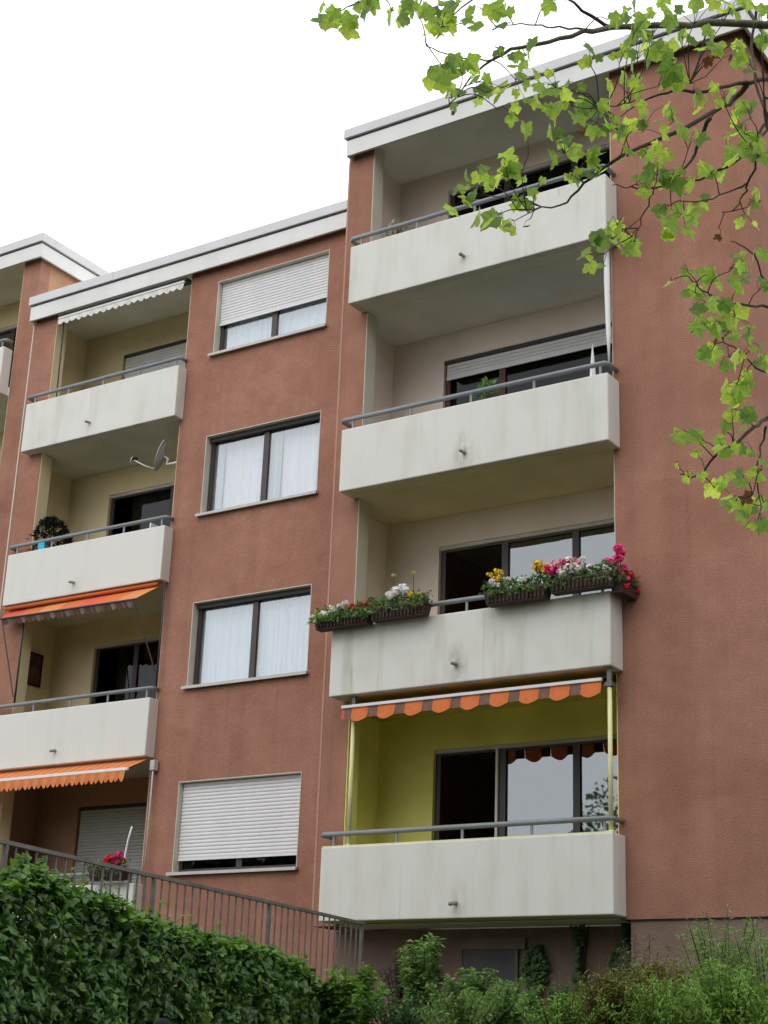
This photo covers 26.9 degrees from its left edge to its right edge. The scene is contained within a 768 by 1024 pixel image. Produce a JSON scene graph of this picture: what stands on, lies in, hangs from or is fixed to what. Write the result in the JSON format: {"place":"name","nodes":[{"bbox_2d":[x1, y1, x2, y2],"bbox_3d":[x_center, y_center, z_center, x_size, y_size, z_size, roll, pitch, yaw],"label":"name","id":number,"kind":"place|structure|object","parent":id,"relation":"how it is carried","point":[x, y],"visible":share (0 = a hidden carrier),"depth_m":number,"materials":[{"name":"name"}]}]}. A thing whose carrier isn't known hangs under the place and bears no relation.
{"place":"outdoors","nodes":[
{"label":"outdoors","id":0,"kind":"place"},
{"bbox_2d":[0,0,767,272],"label":"sky","id":1,"kind":"structure","parent":0,"point":[133,132],"materials":[{"name":"white"}]},
{"bbox_2d":[378,942,417,1016],"bbox_3d":[0.233,5.209,17.571,0.511,0.991,0.575,12,-22,-25],"label":"dry shrub","id":2,"kind":"object","parent":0,"point":[399,995],"visible":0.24,"depth_m":17.59,"materials":[{"name":"green plant"}]},
{"bbox_2d":[537,980,586,1023],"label":"bush","id":3,"kind":"object","parent":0,"point":[551,991],"visible":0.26,"depth_m":15.88,"materials":[{"name":"green plant"}]},
{"bbox_2d":[613,955,706,1023],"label":"bush","id":4,"kind":"object","parent":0,"point":[646,974],"visible":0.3,"depth_m":14.25,"materials":[{"name":"green plant"}]},
{"bbox_3d":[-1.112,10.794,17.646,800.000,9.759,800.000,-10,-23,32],"label":"ground","id":5,"kind":"structure","parent":0,"visible":0},
{"bbox_2d":[0,232,108,598],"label":"apartment building","id":6,"kind":"structure","parent":5,"relation":"on","point":[37,264],"depth_m":29.12,"materials":[{"name":"paint"}]},
{"bbox_2d":[0,324,16,386],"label":"balcony door","id":7,"kind":"structure","parent":6,"relation":"in","point":[12,329],"depth_m":31.00,"materials":[{"name":"black glass"}]},
{"bbox_2d":[153,1018,171,1023],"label":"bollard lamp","id":8,"kind":"object","parent":5,"relation":"on","point":[162,1021],"visible":1,"depth_m":8.98,"materials":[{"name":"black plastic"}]},
{"bbox_2d":[0,853,330,1023],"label":"ivy hedge","id":9,"kind":"object","parent":5,"relation":"on","point":[133,987],"visible":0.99,"depth_m":12.74,"materials":[{"name":"plant"}]},
{"bbox_2d":[0,838,364,995],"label":"metal railing","id":10,"kind":"object","parent":5,"relation":"on","point":[47,852],"visible":0.42,"depth_m":14.48,"materials":[{"name":"metal"}]},
{"bbox_2d":[0,200,527,993],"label":"apartment building","id":11,"kind":"structure","parent":5,"relation":"on","point":[220,374],"depth_m":25.28,"materials":[{"name":"paint"}]},
{"bbox_2d":[27,652,43,687],"bbox_3d":[-5.952,2.655,27.149,0.033,0.560,0.430,-10,-23,32],"label":"picture","id":12,"kind":"object","parent":11,"relation":"attached to","point":[35,669],"visible":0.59,"depth_m":27.20,"materials":[{"name":"black plastic"}]},
{"bbox_2d":[38,542,46,549],"bbox_3d":[-5.673,0.585,26.614,0.140,0.252,0.047,-10,-23,32],"label":"towel","id":13,"kind":"object","parent":11,"relation":"hanging from","point":[41,545],"visible":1,"depth_m":26.60,"materials":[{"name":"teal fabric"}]},
{"bbox_2d":[27,515,73,550],"bbox_3d":[-5.667,0.670,27.226,0.831,1.302,0.848,-10,-23,32],"label":"potted plant","id":14,"kind":"object","parent":11,"relation":"on","point":[54,522],"visible":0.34,"depth_m":27.16,"materials":[{"name":"green plant"}]},
{"bbox_2d":[0,758,158,863],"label":"awning","id":15,"kind":"object","parent":11,"relation":"attached to","point":[71,774],"visible":1,"depth_m":24.33,"materials":[{"name":"orange fabric"}]},
{"bbox_2d":[0,581,165,702],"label":"awning","id":16,"kind":"object","parent":11,"relation":"attached to","point":[108,600],"visible":1,"depth_m":25.53,"materials":[{"name":"orange fabric"}]},
{"bbox_2d":[82,850,130,881],"bbox_3d":[-4.048,5.174,23.472,0.833,0.426,0.320,-10,-23,32],"label":"flower box","id":17,"kind":"object","parent":11,"relation":"attached to","point":[108,858],"visible":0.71,"depth_m":23.37,"materials":[{"name":"pink plant"}]},
{"bbox_2d":[75,802,146,885],"bbox_3d":[-3.826,5.670,25.217,2.800,2.184,0.110,-10,-23,32],"label":"balcony door","id":18,"kind":"structure","parent":11,"relation":"in","point":[135,812],"depth_m":25.75,"materials":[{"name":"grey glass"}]},
{"bbox_2d":[56,277,191,396],"bbox_3d":[-4.493,-2.910,27.264,2.870,1.635,0.232,-10,-23,32],"label":"awning","id":19,"kind":"object","parent":11,"relation":"attached to","point":[153,292],"visible":0.99,"depth_m":27.44,"materials":[{"name":"fabric"}]},
{"bbox_2d":[91,637,158,703],"bbox_3d":[-3.726,3.089,26.133,2.800,2.164,0.110,-10,-23,32],"label":"balcony door","id":20,"kind":"structure","parent":11,"relation":"in","point":[128,664],"depth_m":26.73,"materials":[{"name":"black glass"}]},
{"bbox_2d":[122,826,132,881],"bbox_3d":[-3.773,5.025,23.588,0.120,0.804,0.031,-10,-23,32],"label":"folded parasol","id":21,"kind":"object","parent":11,"relation":"attached to","point":[128,838],"visible":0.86,"depth_m":23.64,"materials":[{"name":"white fabric"}]},
{"bbox_2d":[108,482,174,535],"bbox_3d":[-3.626,0.518,27.046,2.800,2.124,0.110,-10,-23,32],"label":"balcony door","id":22,"kind":"structure","parent":11,"relation":"in","point":[155,501],"depth_m":27.67,"materials":[{"name":"black glass"}]},
{"bbox_2d":[130,440,175,470],"bbox_3d":[-3.696,-0.932,25.857,0.695,0.512,0.485,10,-21,-22],"label":"satellite dish","id":23,"kind":"object","parent":11,"relation":"attached to","point":[160,455],"visible":1,"depth_m":25.82,"materials":[{"name":"grey paint"}]},
{"bbox_2d":[124,339,186,378],"bbox_3d":[-3.527,-2.048,27.958,2.800,2.074,0.110,-10,-23,32],"label":"balcony door","id":24,"kind":"structure","parent":11,"relation":"in","point":[138,357],"depth_m":28.54,"materials":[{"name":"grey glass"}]},
{"bbox_2d":[166,771,301,875],"bbox_3d":[-2.082,4.472,22.902,2.312,1.366,0.279,-10,-23,32],"label":"window","id":25,"kind":"structure","parent":11,"relation":"in","point":[243,823],"depth_m":22.94,"materials":[{"name":"paint"}]},
{"bbox_2d":[181,584,311,688],"bbox_3d":[-1.966,1.891,23.845,2.312,1.366,0.339,-10,-23,32],"label":"window","id":26,"kind":"structure","parent":11,"relation":"in","point":[229,655],"depth_m":24.00,"materials":[{"name":"glass"}]},
{"bbox_2d":[195,410,320,516],"bbox_3d":[-1.853,-0.692,24.783,2.312,1.366,0.386,-10,-23,32],"label":"window","id":27,"kind":"structure","parent":11,"relation":"in","point":[247,481],"depth_m":24.95,"materials":[{"name":"glass"}]},
{"bbox_2d":[208,249,329,356],"bbox_3d":[-1.763,-3.287,25.688,2.312,1.366,0.349,-10,-23,32],"label":"window","id":28,"kind":"structure","parent":11,"relation":"in","point":[295,291],"depth_m":25.76,"materials":[{"name":"paint"}]},
{"bbox_2d":[321,962,390,1023],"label":"leafy shrub","id":29,"kind":"object","parent":5,"relation":"on","point":[346,1003],"visible":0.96,"depth_m":15.61,"materials":[{"name":"green plant"}]},
{"bbox_2d":[362,988,433,1023],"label":"dry shrub","id":30,"kind":"object","parent":5,"relation":"on","point":[400,1016],"visible":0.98,"depth_m":15.40,"materials":[{"name":"green plant"}]},
{"bbox_2d":[396,932,444,1023],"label":"butterfly bush","id":31,"kind":"object","parent":5,"relation":"on","point":[419,974],"visible":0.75,"depth_m":17.11,"materials":[{"name":"green plant"}]},
{"bbox_2d":[409,986,501,1023],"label":"feathery shrub","id":32,"kind":"object","parent":5,"relation":"on","point":[464,1015],"visible":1,"depth_m":14.73,"materials":[{"name":"green plant"}]},
{"bbox_2d":[423,967,506,1020],"bbox_3d":[0.912,5.042,16.547,0.905,0.711,0.880,-10,-23,32],"label":"dark shrub","id":33,"kind":"object","parent":5,"relation":"on","point":[451,984],"visible":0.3,"depth_m":16.49,"materials":[{"name":"green plant"}]},
{"bbox_2d":[455,977,545,1023],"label":"leafy shrub","id":34,"kind":"object","parent":5,"relation":"on","point":[504,1013],"visible":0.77,"depth_m":15.62,"materials":[{"name":"green plant"}]},
{"bbox_2d":[309,0,767,535],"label":"plane tree","id":35,"kind":"object","parent":5,"relation":"on","point":[440,77],"visible":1,"depth_m":8.09,"materials":[{"name":"green plant"}]},
{"bbox_2d":[312,0,767,1023],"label":"apartment building","id":36,"kind":"structure","parent":5,"relation":"on","point":[552,450],"depth_m":19.91,"materials":[{"name":"paint"}]},
{"bbox_2d":[306,598,374,632],"bbox_3d":[-0.532,1.292,20.272,0.986,0.354,0.336,-10,-23,32],"label":"flower box","id":37,"kind":"object","parent":36,"relation":"attached to","point":[337,617],"visible":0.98,"depth_m":20.19,"materials":[{"name":"green plant"}]},
{"bbox_2d":[346,696,356,844],"bbox_3d":[-0.403,3.186,19.754,0.095,1.868,0.080,-10,-23,32],"label":"pole","id":38,"kind":"object","parent":36,"relation":"on","point":[351,771],"visible":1,"depth_m":19.71,"materials":[{"name":"beige metal"}]},
{"bbox_2d":[383,218,406,237],"bbox_3d":[0.168,-3.675,22.399,0.406,0.983,0.401,-10,-23,32],"label":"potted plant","id":39,"kind":"object","parent":36,"relation":"on","point":[398,231],"visible":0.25,"depth_m":22.48,"materials":[{"name":"white plant"}]},
{"bbox_2d":[366,571,432,623],"bbox_3d":[0.201,1.020,19.849,0.921,0.605,0.323,-10,-23,32],"label":"flower box","id":40,"kind":"object","parent":36,"relation":"attached to","point":[418,605],"visible":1,"depth_m":19.77,"materials":[{"name":"green plant"}]},
{"bbox_2d":[413,936,441,1022],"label":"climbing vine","id":41,"kind":"object","parent":36,"relation":"attached to","point":[423,940],"visible":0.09,"depth_m":19.19,"materials":[{"name":"green plant"}]},
{"bbox_2d":[341,675,615,720],"bbox_3d":[1.060,2.257,19.232,3.600,0.343,0.473,-10,-23,32],"label":"awning","id":42,"kind":"object","parent":36,"relation":"attached to","point":[524,694],"visible":0.99,"depth_m":18.99,"materials":[{"name":"orange fabric"}]},
{"bbox_2d":[456,937,526,1005],"bbox_3d":[1.250,5.457,18.674,0.920,0.970,0.075,-10,-23,32],"label":"basement window","id":43,"kind":"structure","parent":36,"relation":"in","point":[501,954],"depth_m":18.73,"materials":[{"name":"grey glass"}]},
{"bbox_2d":[478,560,553,607],"bbox_3d":[1.572,0.838,18.969,0.970,0.470,0.324,-10,-23,32],"label":"flower box","id":44,"kind":"object","parent":36,"relation":"attached to","point":[523,592],"visible":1,"depth_m":18.89,"materials":[{"name":"green plant"}]},
{"bbox_2d":[434,734,616,839],"bbox_3d":[2.116,3.842,19.599,3.500,2.128,0.110,-10,-23,32],"label":"balcony door","id":45,"kind":"structure","parent":36,"relation":"in","point":[502,751],"depth_m":20.13,"materials":[{"name":"grey glass"}]},
{"bbox_2d":[440,519,613,614],"bbox_3d":[2.216,1.241,20.523,3.500,2.152,0.110,-10,-23,32],"label":"balcony door","id":46,"kind":"structure","parent":36,"relation":"in","point":[576,530],"depth_m":21.16,"materials":[{"name":"black glass"}]},
{"bbox_2d":[445,323,612,407],"bbox_3d":[2.317,-1.356,21.445,3.500,2.167,0.110,-10,-23,32],"label":"balcony door","id":47,"kind":"structure","parent":36,"relation":"in","point":[571,349],"depth_m":21.91,"materials":[{"name":"grey glass"}]},
{"bbox_2d":[449,144,609,218],"bbox_3d":[2.417,-3.946,22.365,3.500,2.167,0.110,-10,-23,32],"label":"balcony door","id":48,"kind":"structure","parent":36,"relation":"in","point":[533,173],"depth_m":22.88,"materials":[{"name":"black glass"}]},
{"bbox_2d":[519,943,550,1023],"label":"climbing vine","id":49,"kind":"object","parent":36,"relation":"attached to","point":[532,959],"visible":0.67,"depth_m":18.31,"materials":[{"name":"green plant"}]},
{"bbox_2d":[570,924,588,1023],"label":"climbing vine","id":50,"kind":"object","parent":36,"relation":"attached to","point":[578,961],"visible":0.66,"depth_m":18.10,"materials":[{"name":"green plant"}]},
{"bbox_2d":[544,556,617,595],"bbox_3d":[2.280,0.708,18.541,0.930,0.410,0.334,-10,-23,32],"label":"flower box","id":51,"kind":"object","parent":36,"relation":"attached to","point":[573,578],"visible":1,"depth_m":18.49,"materials":[{"name":"brown plastic"}]},
{"bbox_2d":[590,344,595,375],"bbox_3d":[2.591,-1.473,19.916,0.105,1.350,0.107,-10,-23,32],"label":"folded parasol","id":52,"kind":"object","parent":36,"relation":"on","point":[592,371],"visible":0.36,"depth_m":20.03,"materials":[{"name":"fabric"}]},
{"bbox_2d":[604,248,610,360],"bbox_3d":[2.784,-2.574,19.985,0.085,1.664,0.079,-10,-23,32],"label":"rolled sunshade","id":53,"kind":"object","parent":36,"relation":"hanging from","point":[607,295],"visible":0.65,"depth_m":19.98,"materials":[{"name":"white fabric"}]},
{"bbox_2d":[604,667,616,831],"bbox_3d":[2.527,2.651,17.926,0.095,1.868,0.080,-10,-23,32],"label":"pole","id":54,"kind":"object","parent":36,"relation":"on","point":[609,684],"visible":1,"depth_m":17.92,"materials":[{"name":"beige metal"}]},
{"bbox_2d":[606,923,631,983],"bbox_3d":[2.672,5.008,17.721,0.440,0.965,0.154,-10,-23,32],"label":"climbing vine","id":55,"kind":"object","parent":36,"relation":"attached to","point":[625,932],"visible":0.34,"depth_m":17.78,"materials":[{"name":"green plant"}]},
{"bbox_2d":[603,543,640,601],"bbox_3d":[2.780,0.727,18.601,0.347,0.562,0.702,-10,-23,32],"label":"flower box","id":56,"kind":"object","parent":36,"relation":"attached to","point":[626,588],"visible":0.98,"depth_m":18.39,"materials":[{"name":"pink plant"}]},
{"bbox_3d":[1.215,-0.936,20.799,0.740,0.830,0.390,-10,-23,32],"label":"storage tub","id":57,"kind":"object","parent":36,"relation":"on","visible":0},
{"bbox_2d":[472,376,500,400],"bbox_3d":[1.334,-1.308,20.773,0.435,0.921,0.465,-10,-23,32],"label":"potted plant","id":58,"kind":"object","parent":57,"relation":"on","point":[484,382],"visible":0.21,"depth_m":20.81,"materials":[{"name":"green plant"}]},
{"bbox_2d":[509,989,605,1023],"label":"shrub","id":59,"kind":"object","parent":5,"relation":"on","point":[558,1017],"visible":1,"depth_m":14.27,"materials":[{"name":"green plant"}]},
{"bbox_2d":[564,965,642,1023],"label":"bush","id":60,"kind":"object","parent":5,"relation":"on","point":[609,986],"visible":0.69,"depth_m":14.56,"materials":[{"name":"green plant"}]},
{"bbox_2d":[609,931,671,1022],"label":"willow shrub","id":61,"kind":"object","parent":5,"relation":"on","point":[634,957],"visible":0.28,"depth_m":16.11,"materials":[{"name":"green plant"}]},
{"bbox_2d":[602,978,718,1023],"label":"bush","id":62,"kind":"object","parent":5,"relation":"on","point":[656,1014],"visible":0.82,"depth_m":13.36,"materials":[{"name":"green plant"}]},
{"bbox_2d":[645,955,767,1023],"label":"bush","id":63,"kind":"object","parent":5,"relation":"on","point":[738,1007],"visible":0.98,"depth_m":13.23,"materials":[{"name":"green plant"}]},
{"bbox_2d":[677,904,767,1004],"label":"willow shrub","id":64,"kind":"object","parent":5,"relation":"on","point":[704,949],"visible":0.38,"depth_m":15.43,"materials":[{"name":"green plant"}]},
{"bbox_2d":[709,919,767,1011],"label":"willow shrub","id":65,"kind":"object","parent":5,"relation":"on","point":[765,960],"visible":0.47,"depth_m":14.90,"materials":[{"name":"green plant"}]}
]}

